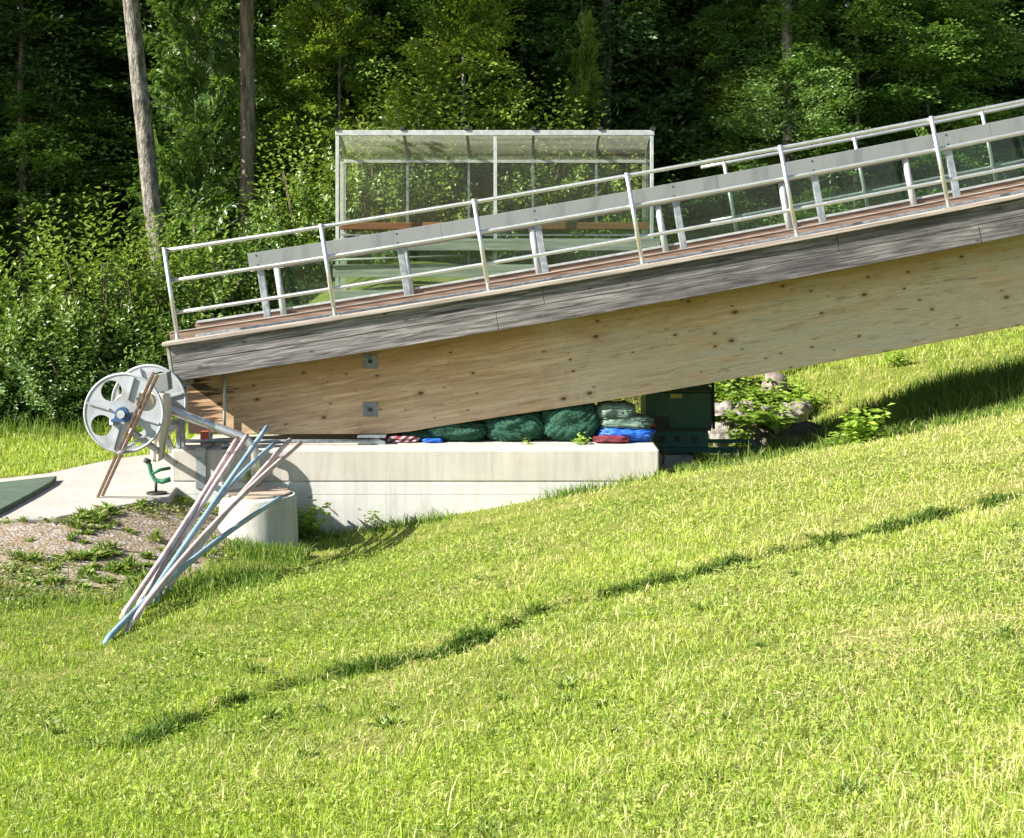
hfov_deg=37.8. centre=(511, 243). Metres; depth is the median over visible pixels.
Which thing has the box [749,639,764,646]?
plantain
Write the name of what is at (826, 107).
young beech
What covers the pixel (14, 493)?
green mat
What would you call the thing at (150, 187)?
tall tree
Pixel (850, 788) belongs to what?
plantain
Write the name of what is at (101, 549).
weed
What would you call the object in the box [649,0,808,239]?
beech tree
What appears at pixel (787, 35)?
tall tree
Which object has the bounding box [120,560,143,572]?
weed
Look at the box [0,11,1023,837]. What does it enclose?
ground
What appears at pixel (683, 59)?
tree
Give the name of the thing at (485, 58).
forest tree
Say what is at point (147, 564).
weed
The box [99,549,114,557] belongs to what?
weed
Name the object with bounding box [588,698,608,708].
plantain
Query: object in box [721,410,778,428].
fern
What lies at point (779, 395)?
fern
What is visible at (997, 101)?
canopy tree
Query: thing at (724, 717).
plantain
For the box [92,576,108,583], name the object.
weed
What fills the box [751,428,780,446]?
boulder
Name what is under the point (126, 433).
wooden slat
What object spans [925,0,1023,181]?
forest tree
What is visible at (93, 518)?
weed
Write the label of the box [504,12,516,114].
canopy tree
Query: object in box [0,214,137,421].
shrub
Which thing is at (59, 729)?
plantain
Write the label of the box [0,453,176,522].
path
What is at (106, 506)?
weed
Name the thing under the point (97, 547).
weed
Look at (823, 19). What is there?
forest tree
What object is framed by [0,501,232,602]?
ground cover
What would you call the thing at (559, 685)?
plantain
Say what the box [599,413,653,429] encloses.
folded tarp
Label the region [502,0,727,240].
forest tree
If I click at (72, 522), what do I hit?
weed
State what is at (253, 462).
slalom pole
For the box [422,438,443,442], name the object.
blue cloth
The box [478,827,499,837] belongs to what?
plantain
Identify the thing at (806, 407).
boulder
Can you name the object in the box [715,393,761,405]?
fern
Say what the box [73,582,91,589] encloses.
weed
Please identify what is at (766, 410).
boulder
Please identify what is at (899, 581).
plantain
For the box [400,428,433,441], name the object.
net bundle
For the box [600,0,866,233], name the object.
forest tree
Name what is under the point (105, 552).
weed
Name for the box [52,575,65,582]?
weed
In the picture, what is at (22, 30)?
forest tree
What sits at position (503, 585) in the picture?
plantain
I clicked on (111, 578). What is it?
weed
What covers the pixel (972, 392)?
long grass
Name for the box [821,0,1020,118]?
forest tree
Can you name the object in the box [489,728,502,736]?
plantain
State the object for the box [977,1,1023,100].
forest tree
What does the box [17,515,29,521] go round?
weed
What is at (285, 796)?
plantain
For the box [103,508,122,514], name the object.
weed
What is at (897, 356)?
leafy plant
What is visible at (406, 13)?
beech tree
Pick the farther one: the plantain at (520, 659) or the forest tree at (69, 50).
the forest tree at (69, 50)
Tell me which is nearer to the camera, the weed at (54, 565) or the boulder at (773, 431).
the weed at (54, 565)
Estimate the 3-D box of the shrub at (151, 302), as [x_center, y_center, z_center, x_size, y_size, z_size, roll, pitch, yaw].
[-5.950,1.289,25.316,3.321,3.584,2.719,0,0,2]
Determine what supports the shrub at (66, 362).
on the ground at (50, 537)
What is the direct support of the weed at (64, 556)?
on the ground at (50, 537)
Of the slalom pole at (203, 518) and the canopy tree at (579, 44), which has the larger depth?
the canopy tree at (579, 44)
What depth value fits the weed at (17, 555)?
14.27 m
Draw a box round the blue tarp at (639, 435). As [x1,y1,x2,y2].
[595,428,655,441]
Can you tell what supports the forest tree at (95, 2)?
on the ground at (50, 537)
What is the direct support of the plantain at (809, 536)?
on the ground at (50, 537)
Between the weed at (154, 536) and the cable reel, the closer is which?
the weed at (154, 536)
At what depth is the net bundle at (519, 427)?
18.15 m
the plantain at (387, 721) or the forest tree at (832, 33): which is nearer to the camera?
the plantain at (387, 721)
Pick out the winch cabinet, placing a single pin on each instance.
(684, 420)
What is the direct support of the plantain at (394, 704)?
on the ground at (50, 537)
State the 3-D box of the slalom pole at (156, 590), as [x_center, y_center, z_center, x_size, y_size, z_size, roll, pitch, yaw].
[-2.756,2.679,14.373,0.110,0.892,5.210,0,0,7]
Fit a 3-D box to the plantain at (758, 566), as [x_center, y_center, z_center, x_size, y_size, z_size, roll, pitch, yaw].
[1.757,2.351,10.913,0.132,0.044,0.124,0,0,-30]
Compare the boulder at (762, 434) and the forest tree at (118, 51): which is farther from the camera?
the forest tree at (118, 51)
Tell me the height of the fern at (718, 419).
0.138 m
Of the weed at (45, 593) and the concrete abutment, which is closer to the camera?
the weed at (45, 593)
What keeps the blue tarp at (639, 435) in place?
on the concrete abutment
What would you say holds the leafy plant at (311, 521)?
on the ground at (50, 537)
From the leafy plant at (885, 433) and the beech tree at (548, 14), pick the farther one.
the beech tree at (548, 14)
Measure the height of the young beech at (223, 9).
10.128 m
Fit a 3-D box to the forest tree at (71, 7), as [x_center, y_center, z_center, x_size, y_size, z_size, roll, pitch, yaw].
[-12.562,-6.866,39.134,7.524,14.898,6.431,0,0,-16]
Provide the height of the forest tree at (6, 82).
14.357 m
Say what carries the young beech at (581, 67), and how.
on the ground at (50, 537)
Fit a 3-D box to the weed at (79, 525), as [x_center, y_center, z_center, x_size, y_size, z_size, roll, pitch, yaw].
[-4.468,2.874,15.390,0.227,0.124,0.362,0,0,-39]
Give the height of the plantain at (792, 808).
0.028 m
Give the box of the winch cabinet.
[641,383,765,466]
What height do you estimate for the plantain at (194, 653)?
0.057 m
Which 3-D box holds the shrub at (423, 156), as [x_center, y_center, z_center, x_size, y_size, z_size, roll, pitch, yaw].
[-1.581,-1.538,27.484,3.474,4.338,4.020,0,0,4]
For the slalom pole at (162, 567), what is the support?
on the ground at (50, 537)
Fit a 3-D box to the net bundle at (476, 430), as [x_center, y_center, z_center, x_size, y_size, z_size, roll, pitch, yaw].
[-0.667,2.279,18.423,0.885,0.264,0.669,0,0,0]
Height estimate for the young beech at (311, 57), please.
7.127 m
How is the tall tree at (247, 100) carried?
on the ground at (50, 537)
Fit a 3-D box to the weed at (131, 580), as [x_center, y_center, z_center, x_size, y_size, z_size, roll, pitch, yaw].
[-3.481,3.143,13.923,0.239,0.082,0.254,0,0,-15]
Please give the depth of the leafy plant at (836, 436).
18.21 m
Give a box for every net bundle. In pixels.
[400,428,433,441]
[428,420,487,441]
[483,412,545,441]
[538,403,600,441]
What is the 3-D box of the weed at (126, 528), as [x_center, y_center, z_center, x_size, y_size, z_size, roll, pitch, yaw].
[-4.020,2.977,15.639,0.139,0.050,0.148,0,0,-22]
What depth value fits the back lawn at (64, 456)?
22.84 m
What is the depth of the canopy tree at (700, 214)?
35.34 m
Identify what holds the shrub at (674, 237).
on the ground at (50, 537)
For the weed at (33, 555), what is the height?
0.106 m
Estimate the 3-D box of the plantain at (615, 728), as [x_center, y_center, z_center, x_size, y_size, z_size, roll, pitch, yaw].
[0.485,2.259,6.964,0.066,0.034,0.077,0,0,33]
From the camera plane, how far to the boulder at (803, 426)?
19.76 m
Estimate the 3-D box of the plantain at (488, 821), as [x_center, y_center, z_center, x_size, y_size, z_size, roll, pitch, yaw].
[-0.099,2.191,5.617,0.133,0.044,0.125,0,0,-17]
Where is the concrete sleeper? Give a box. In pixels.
[658,449,694,466]
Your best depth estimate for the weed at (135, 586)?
13.66 m
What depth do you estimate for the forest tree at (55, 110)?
42.53 m
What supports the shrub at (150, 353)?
on the ground at (50, 537)
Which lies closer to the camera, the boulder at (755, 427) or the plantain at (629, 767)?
the plantain at (629, 767)
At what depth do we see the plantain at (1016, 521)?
11.01 m
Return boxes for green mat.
[0,476,56,513]
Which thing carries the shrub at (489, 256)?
on the ground at (50, 537)
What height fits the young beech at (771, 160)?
4.652 m
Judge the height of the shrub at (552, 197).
4.150 m
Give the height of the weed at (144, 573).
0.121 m
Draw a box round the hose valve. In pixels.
[143,458,170,494]
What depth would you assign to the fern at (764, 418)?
21.89 m
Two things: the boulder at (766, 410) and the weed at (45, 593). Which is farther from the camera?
the boulder at (766, 410)
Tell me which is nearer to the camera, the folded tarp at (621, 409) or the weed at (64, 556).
the weed at (64, 556)
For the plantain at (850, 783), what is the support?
on the ground at (50, 537)
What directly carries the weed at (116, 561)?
on the ground at (50, 537)
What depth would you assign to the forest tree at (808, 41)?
43.57 m
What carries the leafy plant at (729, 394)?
on the boulder at (721, 407)
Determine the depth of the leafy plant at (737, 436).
22.16 m
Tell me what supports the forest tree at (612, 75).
on the ground at (50, 537)
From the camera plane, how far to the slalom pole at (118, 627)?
13.80 m
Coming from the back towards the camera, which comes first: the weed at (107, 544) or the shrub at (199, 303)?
the shrub at (199, 303)
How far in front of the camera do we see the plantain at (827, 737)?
6.15 m
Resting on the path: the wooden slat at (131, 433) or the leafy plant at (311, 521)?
the wooden slat at (131, 433)
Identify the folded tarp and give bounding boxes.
[596,400,636,419]
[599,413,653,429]
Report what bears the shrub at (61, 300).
on the ground at (50, 537)
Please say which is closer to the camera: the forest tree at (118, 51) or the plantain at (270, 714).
the plantain at (270, 714)
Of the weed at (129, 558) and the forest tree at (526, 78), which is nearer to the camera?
the weed at (129, 558)
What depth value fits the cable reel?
16.44 m
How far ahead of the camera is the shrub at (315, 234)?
26.95 m
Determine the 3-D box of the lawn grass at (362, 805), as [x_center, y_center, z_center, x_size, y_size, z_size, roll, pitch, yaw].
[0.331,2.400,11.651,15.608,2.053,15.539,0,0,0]
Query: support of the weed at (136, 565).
on the ground at (50, 537)
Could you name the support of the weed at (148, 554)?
on the ground at (50, 537)
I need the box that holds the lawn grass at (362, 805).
[0,389,1023,837]
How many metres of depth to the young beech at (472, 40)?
28.01 m
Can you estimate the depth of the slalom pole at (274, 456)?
15.67 m
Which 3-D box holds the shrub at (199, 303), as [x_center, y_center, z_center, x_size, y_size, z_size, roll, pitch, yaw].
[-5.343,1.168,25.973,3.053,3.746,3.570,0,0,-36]
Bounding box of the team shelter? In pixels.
[329,127,659,299]
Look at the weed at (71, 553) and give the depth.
14.52 m
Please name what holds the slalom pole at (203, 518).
on the ground at (50, 537)
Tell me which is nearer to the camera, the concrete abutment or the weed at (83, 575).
the weed at (83, 575)
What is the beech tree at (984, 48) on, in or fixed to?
on the ground at (50, 537)
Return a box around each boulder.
[708,420,742,446]
[715,400,739,422]
[730,416,761,446]
[736,399,756,415]
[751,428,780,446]
[759,405,777,427]
[763,410,800,436]
[779,399,813,421]
[780,421,831,445]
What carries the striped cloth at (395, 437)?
on the concrete abutment
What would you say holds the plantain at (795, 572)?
on the ground at (50, 537)
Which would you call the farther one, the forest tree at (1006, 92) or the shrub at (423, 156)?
the forest tree at (1006, 92)
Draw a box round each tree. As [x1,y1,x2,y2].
[0,0,128,318]
[0,0,155,236]
[0,0,168,300]
[0,5,59,215]
[1,3,161,114]
[2,0,142,190]
[29,0,281,291]
[65,0,237,261]
[70,0,237,217]
[97,0,109,210]
[123,0,368,325]
[123,0,378,301]
[128,0,424,243]
[200,0,433,282]
[231,0,256,295]
[256,0,480,275]
[329,0,532,263]
[379,0,599,168]
[412,0,618,187]
[414,0,639,261]
[482,0,738,238]
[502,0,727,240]
[503,3,693,175]
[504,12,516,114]
[560,0,779,224]
[574,5,587,186]
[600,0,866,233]
[615,0,863,187]
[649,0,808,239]
[694,1,707,236]
[697,0,1023,235]
[709,1,849,142]
[768,0,1023,216]
[777,0,795,215]
[779,0,931,155]
[799,0,1023,203]
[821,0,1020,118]
[875,0,1023,165]
[911,18,921,194]
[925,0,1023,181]
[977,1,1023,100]
[991,0,998,148]
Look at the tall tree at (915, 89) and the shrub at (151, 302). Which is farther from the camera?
the tall tree at (915, 89)
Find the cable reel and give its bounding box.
[83,364,186,465]
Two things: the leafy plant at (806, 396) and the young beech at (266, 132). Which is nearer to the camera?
the leafy plant at (806, 396)
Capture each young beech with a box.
[0,49,144,325]
[122,0,298,294]
[197,0,392,297]
[254,0,410,301]
[367,0,579,264]
[555,0,608,231]
[672,60,832,233]
[673,65,883,238]
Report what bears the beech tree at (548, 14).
on the ground at (50, 537)
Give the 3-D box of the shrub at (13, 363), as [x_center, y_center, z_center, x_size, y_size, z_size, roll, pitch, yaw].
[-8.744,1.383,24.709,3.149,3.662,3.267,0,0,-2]
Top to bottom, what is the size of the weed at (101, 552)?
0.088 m
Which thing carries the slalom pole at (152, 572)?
on the ground at (50, 537)
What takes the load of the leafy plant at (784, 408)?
on the boulder at (773, 431)
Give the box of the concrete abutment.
[172,431,658,533]
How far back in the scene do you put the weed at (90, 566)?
14.27 m
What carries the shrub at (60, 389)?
on the ground at (50, 537)
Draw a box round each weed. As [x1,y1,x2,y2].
[3,548,28,560]
[15,548,42,561]
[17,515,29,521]
[29,589,56,599]
[41,573,55,584]
[45,562,59,569]
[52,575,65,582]
[57,551,79,560]
[60,518,90,528]
[62,547,80,558]
[64,517,75,527]
[64,530,80,538]
[72,511,87,521]
[73,572,89,578]
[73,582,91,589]
[75,505,90,513]
[76,568,96,575]
[77,539,90,543]
[77,549,93,559]
[80,528,96,534]
[84,563,97,568]
[85,507,109,520]
[85,514,97,521]
[85,519,98,522]
[89,573,100,580]
[90,549,104,557]
[91,501,114,510]
[91,544,102,550]
[91,545,109,551]
[92,539,125,549]
[92,547,114,558]
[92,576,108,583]
[95,574,115,581]
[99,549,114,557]
[99,559,123,565]
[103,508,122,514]
[104,562,120,573]
[112,560,146,572]
[113,552,138,568]
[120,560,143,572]
[122,526,132,530]
[124,579,141,592]
[126,569,147,577]
[128,575,144,584]
[135,498,148,505]
[138,549,154,558]
[140,561,152,566]
[144,526,164,542]
[199,550,216,557]
[208,547,218,554]
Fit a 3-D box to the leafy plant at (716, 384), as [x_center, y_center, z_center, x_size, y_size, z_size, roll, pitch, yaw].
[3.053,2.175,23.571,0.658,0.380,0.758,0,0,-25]
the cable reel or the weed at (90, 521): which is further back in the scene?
the cable reel
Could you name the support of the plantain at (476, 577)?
on the ground at (50, 537)
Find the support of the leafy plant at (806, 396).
on the ground at (50, 537)
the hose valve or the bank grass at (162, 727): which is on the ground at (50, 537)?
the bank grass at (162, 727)
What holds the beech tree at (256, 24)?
on the ground at (50, 537)
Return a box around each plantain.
[8,826,30,837]
[13,730,30,739]
[37,715,61,727]
[48,726,70,734]
[85,736,112,751]
[188,649,204,657]
[214,726,235,733]
[237,658,268,674]
[252,706,282,721]
[275,792,294,806]
[283,742,320,760]
[311,699,330,712]
[364,711,408,727]
[386,702,398,708]
[471,817,504,833]
[472,573,482,581]
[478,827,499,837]
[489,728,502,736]
[492,581,508,588]
[495,692,509,700]
[512,655,528,664]
[548,674,578,688]
[558,690,581,704]
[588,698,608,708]
[608,726,622,732]
[620,756,639,775]
[689,600,711,610]
[702,770,730,784]
[718,707,733,724]
[744,562,762,568]
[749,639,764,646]
[786,567,806,578]
[786,802,803,811]
[803,531,818,538]
[815,731,838,742]
[819,546,841,554]
[826,778,870,796]
[834,773,871,793]
[834,783,868,798]
[892,577,905,584]
[952,686,968,701]
[993,620,1017,638]
[999,519,1023,527]
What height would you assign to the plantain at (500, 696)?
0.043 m
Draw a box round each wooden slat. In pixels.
[96,372,154,497]
[101,374,158,496]
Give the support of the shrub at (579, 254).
on the ground at (50, 537)
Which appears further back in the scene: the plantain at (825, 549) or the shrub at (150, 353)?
the shrub at (150, 353)
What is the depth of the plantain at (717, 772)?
5.87 m
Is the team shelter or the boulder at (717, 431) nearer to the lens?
the boulder at (717, 431)
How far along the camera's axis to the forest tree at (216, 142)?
31.28 m
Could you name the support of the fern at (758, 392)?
on the ground at (50, 537)
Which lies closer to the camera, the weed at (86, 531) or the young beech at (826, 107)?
the weed at (86, 531)
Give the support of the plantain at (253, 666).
on the ground at (50, 537)
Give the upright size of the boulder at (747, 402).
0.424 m
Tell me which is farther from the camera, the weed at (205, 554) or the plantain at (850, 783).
the weed at (205, 554)
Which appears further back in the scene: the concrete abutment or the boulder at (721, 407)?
the boulder at (721, 407)
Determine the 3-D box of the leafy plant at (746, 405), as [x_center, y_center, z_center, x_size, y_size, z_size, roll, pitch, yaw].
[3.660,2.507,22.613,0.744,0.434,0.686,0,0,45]
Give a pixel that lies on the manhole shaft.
(277, 521)
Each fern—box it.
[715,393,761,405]
[715,415,749,424]
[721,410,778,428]
[738,389,782,398]
[738,411,796,432]
[770,391,816,406]
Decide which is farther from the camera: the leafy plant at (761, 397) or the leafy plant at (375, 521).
the leafy plant at (761, 397)
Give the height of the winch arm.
1.526 m
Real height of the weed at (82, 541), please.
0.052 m
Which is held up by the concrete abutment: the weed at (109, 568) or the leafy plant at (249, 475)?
the leafy plant at (249, 475)
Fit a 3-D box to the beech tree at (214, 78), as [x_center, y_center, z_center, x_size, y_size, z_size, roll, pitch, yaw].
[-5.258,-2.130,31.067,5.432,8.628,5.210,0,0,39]
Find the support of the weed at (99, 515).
on the ground at (50, 537)
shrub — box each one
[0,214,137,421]
[0,233,69,407]
[0,306,101,431]
[1,296,132,426]
[7,184,179,424]
[72,214,236,394]
[73,302,211,417]
[128,204,296,355]
[164,174,339,329]
[228,109,372,303]
[289,90,447,264]
[339,41,518,264]
[412,93,562,264]
[451,72,648,264]
[527,136,678,264]
[589,174,711,242]
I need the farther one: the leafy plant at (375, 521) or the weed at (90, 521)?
the leafy plant at (375, 521)
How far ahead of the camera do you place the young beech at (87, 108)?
30.68 m
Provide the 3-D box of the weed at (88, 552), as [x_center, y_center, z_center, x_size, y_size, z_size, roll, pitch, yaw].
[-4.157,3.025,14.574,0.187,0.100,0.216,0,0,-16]
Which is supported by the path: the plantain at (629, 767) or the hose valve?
the hose valve
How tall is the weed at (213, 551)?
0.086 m
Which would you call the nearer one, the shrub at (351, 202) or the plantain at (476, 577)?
the plantain at (476, 577)
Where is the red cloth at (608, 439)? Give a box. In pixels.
[591,435,629,442]
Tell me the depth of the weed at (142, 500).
16.50 m
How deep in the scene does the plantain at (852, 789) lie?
5.32 m
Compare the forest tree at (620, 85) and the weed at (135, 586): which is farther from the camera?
the forest tree at (620, 85)
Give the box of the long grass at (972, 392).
[0,348,1023,618]
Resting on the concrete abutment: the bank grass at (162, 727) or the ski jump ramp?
the ski jump ramp
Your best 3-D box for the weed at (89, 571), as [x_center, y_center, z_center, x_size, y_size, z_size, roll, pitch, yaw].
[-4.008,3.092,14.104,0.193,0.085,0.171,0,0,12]
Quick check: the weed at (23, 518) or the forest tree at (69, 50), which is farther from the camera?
the forest tree at (69, 50)
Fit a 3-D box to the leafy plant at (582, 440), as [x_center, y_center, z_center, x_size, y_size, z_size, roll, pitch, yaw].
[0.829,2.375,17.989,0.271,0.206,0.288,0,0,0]
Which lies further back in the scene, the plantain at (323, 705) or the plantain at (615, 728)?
the plantain at (323, 705)
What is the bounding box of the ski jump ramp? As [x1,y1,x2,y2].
[162,99,1023,444]
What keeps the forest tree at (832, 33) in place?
on the ground at (50, 537)
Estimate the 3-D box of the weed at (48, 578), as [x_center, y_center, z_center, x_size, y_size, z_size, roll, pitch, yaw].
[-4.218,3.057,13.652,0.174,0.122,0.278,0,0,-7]
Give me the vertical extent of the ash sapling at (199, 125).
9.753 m
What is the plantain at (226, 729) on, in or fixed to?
on the ground at (50, 537)
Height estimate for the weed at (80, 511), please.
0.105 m
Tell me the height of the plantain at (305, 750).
0.089 m
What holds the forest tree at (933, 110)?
on the ground at (50, 537)
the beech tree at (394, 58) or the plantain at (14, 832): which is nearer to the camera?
the plantain at (14, 832)
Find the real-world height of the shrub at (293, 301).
3.510 m
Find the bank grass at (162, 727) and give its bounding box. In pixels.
[107,491,1023,751]
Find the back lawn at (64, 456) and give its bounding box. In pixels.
[0,325,1023,477]
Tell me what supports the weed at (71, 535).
on the ground at (50, 537)
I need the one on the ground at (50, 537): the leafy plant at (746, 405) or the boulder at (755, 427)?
the boulder at (755, 427)
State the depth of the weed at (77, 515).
15.61 m
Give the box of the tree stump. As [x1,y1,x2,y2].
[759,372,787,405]
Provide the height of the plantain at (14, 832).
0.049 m
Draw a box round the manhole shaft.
[218,487,298,549]
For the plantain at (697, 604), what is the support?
on the ground at (50, 537)
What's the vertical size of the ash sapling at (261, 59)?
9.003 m
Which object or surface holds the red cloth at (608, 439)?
on the concrete abutment
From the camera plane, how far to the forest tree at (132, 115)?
33.98 m
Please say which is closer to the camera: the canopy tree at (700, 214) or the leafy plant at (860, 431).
the leafy plant at (860, 431)
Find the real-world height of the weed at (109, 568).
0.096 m
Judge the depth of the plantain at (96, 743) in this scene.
8.06 m
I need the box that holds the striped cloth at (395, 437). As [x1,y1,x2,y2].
[381,433,420,442]
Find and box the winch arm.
[148,371,259,486]
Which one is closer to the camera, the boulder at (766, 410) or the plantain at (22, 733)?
the plantain at (22, 733)
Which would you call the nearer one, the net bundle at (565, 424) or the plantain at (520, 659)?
the plantain at (520, 659)
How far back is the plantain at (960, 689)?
6.33 m
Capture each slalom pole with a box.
[102,495,283,644]
[119,436,239,618]
[124,441,301,632]
[136,434,248,604]
[138,425,268,620]
[153,442,274,603]
[162,438,291,598]
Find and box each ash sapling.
[134,0,266,313]
[210,0,350,306]
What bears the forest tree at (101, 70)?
on the ground at (50, 537)
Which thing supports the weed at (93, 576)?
on the ground at (50, 537)
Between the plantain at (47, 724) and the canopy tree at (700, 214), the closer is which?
the plantain at (47, 724)
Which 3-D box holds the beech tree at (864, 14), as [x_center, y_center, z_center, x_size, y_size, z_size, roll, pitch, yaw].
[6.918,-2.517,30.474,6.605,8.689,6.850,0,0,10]
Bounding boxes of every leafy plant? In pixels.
[245,470,250,482]
[297,497,332,538]
[358,508,383,525]
[571,432,591,444]
[696,453,710,459]
[708,379,735,392]
[709,379,754,403]
[722,424,755,446]
[730,397,781,415]
[740,376,791,403]
[743,395,804,419]
[776,375,830,406]
[823,427,855,446]
[835,403,895,443]
[867,426,892,441]
[874,348,922,367]
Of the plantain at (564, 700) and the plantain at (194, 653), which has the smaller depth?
the plantain at (564, 700)
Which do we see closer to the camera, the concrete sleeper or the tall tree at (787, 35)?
the concrete sleeper
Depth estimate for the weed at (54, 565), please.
14.16 m
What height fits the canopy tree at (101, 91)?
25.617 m
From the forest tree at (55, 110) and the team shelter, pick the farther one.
the forest tree at (55, 110)
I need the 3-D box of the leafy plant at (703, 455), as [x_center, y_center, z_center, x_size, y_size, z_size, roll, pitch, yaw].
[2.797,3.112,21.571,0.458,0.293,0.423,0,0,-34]
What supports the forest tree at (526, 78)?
on the ground at (50, 537)

